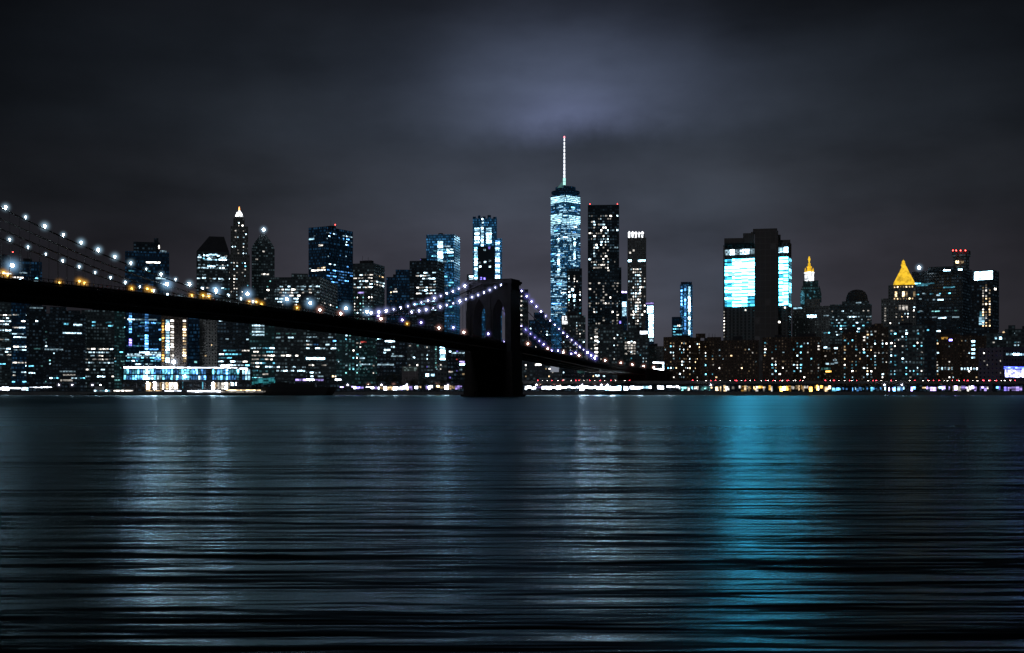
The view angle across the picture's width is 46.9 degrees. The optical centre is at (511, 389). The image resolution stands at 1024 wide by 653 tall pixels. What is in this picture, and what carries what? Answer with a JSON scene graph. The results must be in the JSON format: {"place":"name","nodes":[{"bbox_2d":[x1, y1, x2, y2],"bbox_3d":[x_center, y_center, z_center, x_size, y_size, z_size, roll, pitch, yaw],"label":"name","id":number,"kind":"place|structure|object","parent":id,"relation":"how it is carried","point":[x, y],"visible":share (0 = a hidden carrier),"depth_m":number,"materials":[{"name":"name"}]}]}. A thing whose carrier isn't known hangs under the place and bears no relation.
{"place":"outdoors","nodes":[
{"label":"outdoors","id":0,"kind":"place"},
{"bbox_2d":[0,252,14,385],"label":"office tower","id":1,"kind":"structure","parent":0,"point":[5,342],"depth_m":1508.40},
{"bbox_2d":[0,386,28,391],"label":"market shed","id":2,"kind":"structure","parent":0,"point":[14,388],"depth_m":1069.83,"materials":[{"name":"metal"}]},
{"bbox_2d":[11,252,41,385],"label":"office tower","id":3,"kind":"structure","parent":0,"point":[18,344],"depth_m":1446.90,"materials":[{"name":"black glass"}]},
{"bbox_2d":[26,304,45,385],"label":"office block","id":4,"kind":"structure","parent":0,"point":[34,344],"depth_m":1329.29,"materials":[{"name":"black glass"}]},
{"bbox_2d":[28,385,52,391],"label":"market shed","id":5,"kind":"structure","parent":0,"point":[40,388],"depth_m":1063.63,"materials":[{"name":"metal"}]},
{"bbox_2d":[43,307,85,391],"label":"office block","id":6,"kind":"structure","parent":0,"point":[64,350],"depth_m":1300.06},
{"bbox_2d":[63,332,80,333],"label":"window","id":7,"kind":"structure","parent":6,"relation":"in","point":[63,332],"depth_m":1302.71,"materials":[{"name":"white glass"}]},
{"bbox_2d":[81,309,114,391],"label":"office tower","id":8,"kind":"structure","parent":0,"point":[100,346],"depth_m":1340.88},
{"bbox_2d":[115,311,124,391],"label":"office tower","id":9,"kind":"structure","parent":0,"point":[119,339],"depth_m":1480.34,"materials":[{"name":"black"}]},
{"bbox_2d":[125,238,168,365],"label":"glass tower","id":10,"kind":"structure","parent":0,"point":[142,339],"depth_m":1399.26,"materials":[{"name":"glass"}]},
{"bbox_2d":[161,315,186,365],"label":"apartment tower","id":11,"kind":"structure","parent":0,"point":[173,341],"depth_m":1239.88,"materials":[{"name":"brick"}]},
{"bbox_2d":[187,318,199,365],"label":"apartment tower","id":12,"kind":"structure","parent":0,"point":[193,341],"depth_m":1279.90,"materials":[{"name":"blue glass"}]},
{"bbox_2d":[196,236,228,301],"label":"office tower","id":13,"kind":"structure","parent":0,"point":[212,263],"depth_m":1480.78,"materials":[{"name":"black glass"}]},
{"bbox_2d":[217,321,248,365],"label":"office block","id":14,"kind":"structure","parent":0,"point":[232,343],"depth_m":1259.51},
{"bbox_2d":[249,308,274,377],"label":"office block","id":15,"kind":"structure","parent":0,"point":[262,350],"depth_m":1229.99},
{"bbox_2d":[252,228,274,306],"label":"pyramid tower","id":16,"kind":"structure","parent":0,"point":[263,262],"depth_m":1650.38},
{"bbox_2d":[252,378,276,390],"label":"teal pavilion","id":17,"kind":"structure","parent":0,"point":[258,384],"depth_m":1043.58,"materials":[{"name":"glass"}]},
{"bbox_2d":[275,304,305,383],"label":"office block","id":18,"kind":"structure","parent":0,"point":[290,354],"depth_m":1219.99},
{"bbox_2d":[274,273,337,314],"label":"office block","id":19,"kind":"structure","parent":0,"point":[301,290],"depth_m":1401.85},
{"bbox_2d":[294,377,342,391],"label":"market shed","id":20,"kind":"structure","parent":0,"point":[336,382],"depth_m":1100.57,"materials":[{"name":"metal"}]},
{"bbox_2d":[306,307,335,376],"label":"office block","id":21,"kind":"structure","parent":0,"point":[320,354],"depth_m":1239.96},
{"bbox_2d":[309,224,352,318],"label":"office tower","id":22,"kind":"structure","parent":0,"point":[330,253],"depth_m":1578.59,"materials":[{"name":"blue glass"}]},
{"bbox_2d":[336,319,359,384],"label":"apartment tower","id":23,"kind":"structure","parent":0,"point":[348,358],"depth_m":1230.09,"materials":[{"name":"black glass"}]},
{"bbox_2d":[340,385,373,391],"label":"market shed","id":24,"kind":"structure","parent":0,"point":[356,388],"depth_m":1063.93,"materials":[{"name":"metal"}]},
{"bbox_2d":[360,337,376,384],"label":"apartment tower","id":25,"kind":"structure","parent":0,"point":[368,359],"depth_m":1250.01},
{"bbox_2d":[353,256,384,323],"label":"office tower","id":26,"kind":"structure","parent":0,"point":[369,286],"depth_m":1504.72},
{"bbox_2d":[371,375,388,383],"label":"tree","id":27,"kind":"object","parent":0,"point":[378,381],"visible":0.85,"depth_m":1106.15,"materials":[{"name":"green plant"}]},
{"bbox_2d":[377,339,406,383],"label":"office block","id":28,"kind":"structure","parent":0,"point":[391,357],"depth_m":1199.82,"materials":[{"name":"black glass"}]},
{"bbox_2d":[383,373,401,383],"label":"tree","id":29,"kind":"object","parent":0,"point":[392,381],"visible":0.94,"depth_m":1110.29,"materials":[{"name":"green plant"}]},
{"bbox_2d":[386,270,409,325],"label":"office tower","id":30,"kind":"structure","parent":0,"point":[397,290],"depth_m":1619.88,"materials":[{"name":"blue glass"}]},
{"bbox_2d":[373,384,424,391],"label":"market shed","id":31,"kind":"structure","parent":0,"point":[402,387],"depth_m":1063.68,"materials":[{"name":"metal"}]},
{"bbox_2d":[405,377,418,383],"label":"tree","id":32,"kind":"object","parent":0,"point":[410,382],"visible":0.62,"depth_m":1112.13,"materials":[{"name":"green plant"}]},
{"bbox_2d":[407,343,419,383],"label":"apartment tower","id":33,"kind":"structure","parent":0,"point":[413,354],"depth_m":1190.00,"materials":[{"name":"black"}]},
{"bbox_2d":[419,375,433,383],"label":"tree","id":34,"kind":"object","parent":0,"point":[423,377],"visible":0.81,"depth_m":1116.85,"materials":[{"name":"green plant"}]},
{"bbox_2d":[410,255,444,383],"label":"office tower","id":35,"kind":"structure","parent":0,"point":[427,279],"depth_m":1563.97,"materials":[{"name":"black glass"}]},
{"bbox_2d":[421,344,433,383],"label":"apartment tower","id":36,"kind":"structure","parent":0,"point":[427,357],"depth_m":1179.94,"materials":[{"name":"black"}]},
{"bbox_2d":[424,371,437,383],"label":"terminal block","id":37,"kind":"structure","parent":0,"point":[428,375],"depth_m":1125.03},
{"bbox_2d":[434,346,446,383],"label":"apartment tower","id":38,"kind":"structure","parent":0,"point":[440,360],"depth_m":1169.95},
{"bbox_2d":[426,233,459,335],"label":"glass tower","id":39,"kind":"structure","parent":0,"point":[443,248],"depth_m":1802.42,"materials":[{"name":"blue glass"}]},
{"bbox_2d":[434,379,451,383],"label":"tree","id":40,"kind":"object","parent":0,"point":[441,381],"visible":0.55,"depth_m":1120.39,"materials":[{"name":"green plant"}]},
{"bbox_2d":[425,384,463,391],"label":"market shed","id":41,"kind":"structure","parent":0,"point":[444,387],"depth_m":1063.63,"materials":[{"name":"metal"}]},
{"bbox_2d":[447,348,465,383],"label":"apartment block","id":42,"kind":"structure","parent":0,"point":[455,366],"depth_m":1199.72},
{"bbox_2d":[467,274,473,279],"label":"office block","id":43,"kind":"structure","parent":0,"point":[470,276],"depth_m":1419.96,"materials":[{"name":"white glass"}]},
{"bbox_2d":[473,215,496,337],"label":"glass tower","id":44,"kind":"structure","parent":0,"point":[484,232],"depth_m":1899.90,"materials":[{"name":"blue glass"}]},
{"bbox_2d":[0,395,1023,652],"bbox_3d":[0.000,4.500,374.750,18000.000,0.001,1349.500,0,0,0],"label":"river","id":45,"kind":"structure","parent":0,"point":[526,523],"depth_m":39.52,"materials":[{"name":"liquid"}]},
{"bbox_2d":[86,383,116,394],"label":"ferry","id":46,"kind":"object","parent":45,"relation":"on","point":[99,389],"visible":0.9,"depth_m":997.20,"materials":[{"name":"white paint"}]},
{"bbox_2d":[83,392,263,394],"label":"pier","id":47,"kind":"structure","parent":45,"relation":"in","point":[171,393],"depth_m":990.00,"materials":[{"name":"concrete"}]},
{"bbox_2d":[121,365,252,391],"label":"pier pavilion","id":48,"kind":"structure","parent":47,"relation":"on","point":[192,378],"depth_m":1011.47,"materials":[{"name":"metal"}]},
{"bbox_2d":[114,390,264,391],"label":"pier edge lighting","id":49,"kind":"object","parent":47,"relation":"attached to","point":[195,391],"visible":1,"depth_m":989.70,"materials":[{"name":"white"}]},
{"bbox_2d":[261,379,335,394],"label":"moored vessel","id":50,"kind":"object","parent":45,"relation":"on","point":[282,388],"visible":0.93,"depth_m":996.81,"materials":[{"name":"black paint"}]},
{"bbox_2d":[0,0,1023,359],"label":"sky","id":51,"kind":"structure","parent":0,"point":[873,136],"materials":[{"name":"grey"}]},
{"bbox_2d":[520,289,527,380],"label":"apartment tower","id":52,"kind":"structure","parent":0,"point":[522,300],"depth_m":1299.99,"materials":[{"name":"black"}]},
{"bbox_2d":[529,312,550,350],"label":"office block","id":53,"kind":"structure","parent":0,"point":[543,322],"depth_m":1500.05,"materials":[{"name":"black glass"}]},
{"bbox_2d":[551,136,579,352],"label":"skyscraper","id":54,"kind":"structure","parent":0,"point":[565,227],"depth_m":2498.25,"materials":[{"name":"blue glass"}]},
{"bbox_2d":[551,204,579,316],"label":"window","id":55,"kind":"structure","parent":54,"relation":"in","point":[552,204],"depth_m":2497.28,"materials":[{"name":"blue glass"}]},
{"bbox_2d":[561,312,585,358],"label":"office block","id":56,"kind":"structure","parent":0,"point":[573,326],"depth_m":1380.00,"materials":[{"name":"black stone"}]},
{"bbox_2d":[567,268,581,315],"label":"apartment tower","id":57,"kind":"structure","parent":0,"point":[574,289],"depth_m":1499.93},
{"bbox_2d":[562,368,612,384],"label":"apartment block","id":58,"kind":"structure","parent":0,"point":[570,374],"depth_m":1240.29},
{"bbox_2d":[588,205,618,359],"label":"wavy steel tower","id":59,"kind":"structure","parent":0,"point":[603,263],"depth_m":1560.00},
{"bbox_2d":[589,215,618,323],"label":"window","id":60,"kind":"structure","parent":59,"relation":"in","point":[591,215],"depth_m":1559.71,"materials":[{"name":"glass"}]},
{"bbox_2d":[589,323,622,380],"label":"apartment block","id":61,"kind":"structure","parent":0,"point":[606,341],"depth_m":1339.96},
{"bbox_2d":[619,267,620,323],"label":"apartment tower","id":62,"kind":"structure","parent":0,"point":[619,295],"depth_m":1599.59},
{"bbox_2d":[621,291,626,330],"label":"office tower","id":63,"kind":"structure","parent":0,"point":[624,308],"depth_m":1899.95,"materials":[{"name":"black glass"}]},
{"bbox_2d":[622,308,625,315],"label":"window","id":64,"kind":"structure","parent":63,"relation":"in","point":[623,309],"depth_m":1899.83,"materials":[{"name":"blue glass"}]},
{"bbox_2d":[623,321,648,369],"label":"office block","id":65,"kind":"structure","parent":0,"point":[635,345],"depth_m":1380.04,"materials":[{"name":"black"}]},
{"bbox_2d":[628,231,645,329],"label":"limestone tower","id":66,"kind":"structure","parent":0,"point":[636,277],"depth_m":1950.07,"materials":[{"name":"stone"}]},
{"bbox_2d":[646,302,653,343],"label":"office tower","id":67,"kind":"structure","parent":0,"point":[650,316],"depth_m":1899.72,"materials":[{"name":"white glass"}]},
{"bbox_2d":[647,306,652,312],"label":"window","id":68,"kind":"structure","parent":67,"relation":"in","point":[649,308],"depth_m":1899.83,"materials":[{"name":"white glass"}]},
{"bbox_2d":[649,314,652,329],"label":"window","id":69,"kind":"structure","parent":67,"relation":"in","point":[650,315],"depth_m":1899.60,"materials":[{"name":"white glass"}]},
{"bbox_2d":[649,340,662,368],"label":"office block","id":70,"kind":"structure","parent":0,"point":[655,352],"depth_m":1419.90,"materials":[{"name":"stone"}]},
{"bbox_2d":[672,317,681,336],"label":"office block","id":71,"kind":"structure","parent":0,"point":[676,326],"depth_m":1640.10,"materials":[{"name":"blue glass"}]},
{"bbox_2d":[680,282,692,336],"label":"glass tower","id":72,"kind":"structure","parent":0,"point":[686,301],"depth_m":1704.20,"materials":[{"name":"blue glass"}]},
{"bbox_2d":[700,334,724,391],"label":"apartment block","id":73,"kind":"structure","parent":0,"point":[712,358],"depth_m":1200.02,"materials":[{"name":"brick"}]},
{"bbox_2d":[725,332,758,380],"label":"apartment block","id":74,"kind":"structure","parent":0,"point":[741,359],"depth_m":1190.05,"materials":[{"name":"brick"}]},
{"bbox_2d":[762,327,792,380],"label":"apartment block","id":75,"kind":"structure","parent":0,"point":[777,357],"depth_m":1170.03,"materials":[{"name":"brick"}]},
{"bbox_2d":[793,328,820,380],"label":"apartment block","id":76,"kind":"structure","parent":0,"point":[806,356],"depth_m":1184.90,"materials":[{"name":"brick"}]},
{"bbox_2d":[792,256,829,345],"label":"civic building","id":77,"kind":"structure","parent":0,"point":[809,312],"depth_m":1624.59,"materials":[{"name":"stone"}]},
{"bbox_2d":[821,344,841,385],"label":"apartment block","id":78,"kind":"structure","parent":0,"point":[831,362],"depth_m":1210.10,"materials":[{"name":"brick"}]},
{"bbox_2d":[830,290,871,345],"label":"office tower","id":79,"kind":"structure","parent":0,"point":[855,307],"depth_m":1562.53,"materials":[{"name":"black glass"}]},
{"bbox_2d":[842,321,865,385],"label":"apartment block","id":80,"kind":"structure","parent":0,"point":[853,354],"depth_m":1190.19,"materials":[{"name":"brick"}]},
{"bbox_2d":[865,323,887,385],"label":"apartment block","id":81,"kind":"structure","parent":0,"point":[876,351],"depth_m":1200.13,"materials":[{"name":"brick"}]},
{"bbox_2d":[888,323,923,384],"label":"apartment block","id":82,"kind":"structure","parent":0,"point":[905,351],"depth_m":1175.23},
{"bbox_2d":[912,266,969,335],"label":"office block","id":83,"kind":"structure","parent":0,"point":[943,297],"depth_m":1574.68,"materials":[{"name":"black glass"}]},
{"bbox_2d":[960,333,985,380],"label":"apartment block","id":84,"kind":"structure","parent":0,"point":[971,344],"depth_m":1201.13,"materials":[{"name":"brick"}]},
{"bbox_2d":[971,270,998,335],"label":"office tower","id":85,"kind":"structure","parent":0,"point":[984,301],"depth_m":1508.85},
{"bbox_2d":[979,317,983,324],"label":"window","id":86,"kind":"structure","parent":85,"relation":"in","point":[981,320],"depth_m":1508.04,"materials":[{"name":"blue glass"}]},
{"bbox_2d":[984,324,1006,347],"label":"apartment block","id":87,"kind":"structure","parent":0,"point":[994,338],"depth_m":1260.23,"materials":[{"name":"black"}]},
{"bbox_2d":[978,347,1023,391],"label":"school building","id":88,"kind":"structure","parent":0,"point":[1000,363],"depth_m":1159.80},
{"bbox_2d":[1005,370,1012,376],"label":"hall window","id":89,"kind":"structure","parent":88,"relation":"in","point":[1008,373],"depth_m":1154.70,"materials":[{"name":"white glass"}]},
{"bbox_2d":[1013,370,1020,376],"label":"hall window","id":90,"kind":"structure","parent":88,"relation":"in","point":[1016,373],"depth_m":1161.77,"materials":[{"name":"white glass"}]},
{"bbox_2d":[993,384,1023,391],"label":"market shed","id":91,"kind":"structure","parent":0,"point":[1010,388],"depth_m":1067.90,"materials":[{"name":"metal"}]},
{"bbox_2d":[1005,325,1023,347],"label":"apartment block","id":92,"kind":"structure","parent":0,"point":[1015,337],"depth_m":1254.28,"materials":[{"name":"black"}]},
{"label":"ground","id":93,"kind":"structure","parent":0,"visible":0},
{"bbox_2d":[200,319,216,365],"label":"apartment tower","id":94,"kind":"structure","parent":93,"relation":"on","point":[208,342],"depth_m":1269.99,"materials":[{"name":"stone"}]},
{"bbox_2d":[229,207,249,303],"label":"art deco tower","id":95,"kind":"structure","parent":93,"relation":"on","point":[239,272],"depth_m":1620.34,"materials":[{"name":"stone"}]},
{"bbox_2d":[0,206,672,396],"bbox_3d":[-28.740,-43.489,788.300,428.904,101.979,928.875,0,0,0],"label":"suspension bridge","id":96,"kind":"structure","parent":93,"relation":"on","point":[493,364],"depth_m":700.20,"materials":[{"name":"metal"}]},
{"bbox_2d":[402,366,417,383],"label":"market building","id":97,"kind":"structure","parent":93,"relation":"on","point":[409,373],"depth_m":1119.96,"materials":[{"name":"stone"}]},
{"bbox_2d":[495,239,501,340],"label":"glass tower","id":98,"kind":"structure","parent":93,"relation":"on","point":[498,258],"depth_m":1889.96,"materials":[{"name":"blue glass"}]},
{"bbox_2d":[0,392,1023,394],"bbox_3d":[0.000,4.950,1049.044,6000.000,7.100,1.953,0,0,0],"label":"sea wall","id":99,"kind":"structure","parent":93,"relation":"on","point":[623,393],"depth_m":1048.80,"materials":[{"name":"concrete"}]},
{"bbox_2d":[523,361,561,384],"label":"apartment block","id":100,"kind":"structure","parent":93,"relation":"on","point":[535,371],"depth_m":1220.06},
{"bbox_2d":[523,385,578,391],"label":"market shed","id":101,"kind":"structure","parent":93,"relation":"on","point":[553,388],"depth_m":1063.93,"materials":[{"name":"metal"}]},
{"bbox_2d":[579,384,629,391],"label":"market shed","id":102,"kind":"structure","parent":93,"relation":"on","point":[603,388],"depth_m":1063.76,"materials":[{"name":"metal"}]},
{"bbox_2d":[629,384,681,391],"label":"market shed","id":103,"kind":"structure","parent":93,"relation":"on","point":[654,387],"depth_m":1063.81,"materials":[{"name":"metal"}]},
{"bbox_2d":[652,361,663,369],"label":"bus terminal","id":104,"kind":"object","parent":93,"relation":"on","point":[658,365],"visible":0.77,"depth_m":1174.95,"materials":[{"name":"white"}]},
{"bbox_2d":[663,333,704,384],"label":"apartment block","id":105,"kind":"structure","parent":93,"relation":"on","point":[681,356],"depth_m":1189.16,"materials":[{"name":"brick"}]},
{"bbox_2d":[681,385,718,391],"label":"market shed","id":106,"kind":"structure","parent":93,"relation":"on","point":[699,388],"depth_m":1064.09,"materials":[{"name":"metal"}]},
{"bbox_2d":[720,384,773,391],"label":"market shed","id":107,"kind":"structure","parent":93,"relation":"on","point":[746,387],"depth_m":1063.92,"materials":[{"name":"metal"}]},
{"bbox_2d":[723,228,790,380],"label":"exchange tower","id":108,"kind":"structure","parent":93,"relation":"on","point":[757,290],"depth_m":1504.42,"materials":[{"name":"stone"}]},
{"bbox_2d":[735,249,739,254],"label":"upper window","id":109,"kind":"structure","parent":108,"relation":"in","point":[737,251],"depth_m":1525.44,"materials":[{"name":"glass"}]},
{"bbox_2d":[522,381,1023,385],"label":"elevated highway","id":110,"kind":"structure","parent":93,"relation":"on","point":[777,382],"depth_m":1068.60,"materials":[{"name":"concrete"}]},
{"bbox_2d":[774,384,831,391],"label":"market shed","id":111,"kind":"structure","parent":93,"relation":"on","point":[802,387],"depth_m":1063.83,"materials":[{"name":"metal"}]},
{"bbox_2d":[832,386,879,391],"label":"market shed","id":112,"kind":"structure","parent":93,"relation":"on","point":[855,388],"depth_m":1063.81,"materials":[{"name":"metal"}]},
{"bbox_2d":[881,298,887,326],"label":"office block","id":113,"kind":"structure","parent":93,"relation":"on","point":[884,311],"depth_m":1490.57,"materials":[{"name":"stone"}]},
{"bbox_2d":[879,385,919,391],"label":"market shed","id":114,"kind":"structure","parent":93,"relation":"on","point":[897,388],"depth_m":1063.79,"materials":[{"name":"metal"}]},
{"bbox_2d":[888,260,915,324],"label":"courthouse tower","id":115,"kind":"structure","parent":93,"relation":"on","point":[902,299],"depth_m":1481.34,"materials":[{"name":"stone"}]},
{"bbox_2d":[924,317,935,384],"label":"apartment block","id":116,"kind":"structure","parent":93,"relation":"on","point":[929,349],"depth_m":1165.26,"materials":[{"name":"black"}]},
{"bbox_2d":[919,384,951,391],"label":"market shed","id":117,"kind":"structure","parent":93,"relation":"on","point":[936,388],"depth_m":1063.49,"materials":[{"name":"metal"}]},
{"bbox_2d":[936,330,959,391],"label":"apartment block","id":118,"kind":"structure","parent":93,"relation":"on","point":[947,354],"depth_m":1189.97,"materials":[{"name":"brick"}]},
{"bbox_2d":[952,250,971,332],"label":"round tower","id":119,"kind":"structure","parent":93,"relation":"on","point":[960,259],"depth_m":1606.18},
{"bbox_2d":[952,384,989,391],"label":"market shed","id":120,"kind":"structure","parent":93,"relation":"on","point":[970,388],"depth_m":1064.49,"materials":[{"name":"metal"}]}
]}

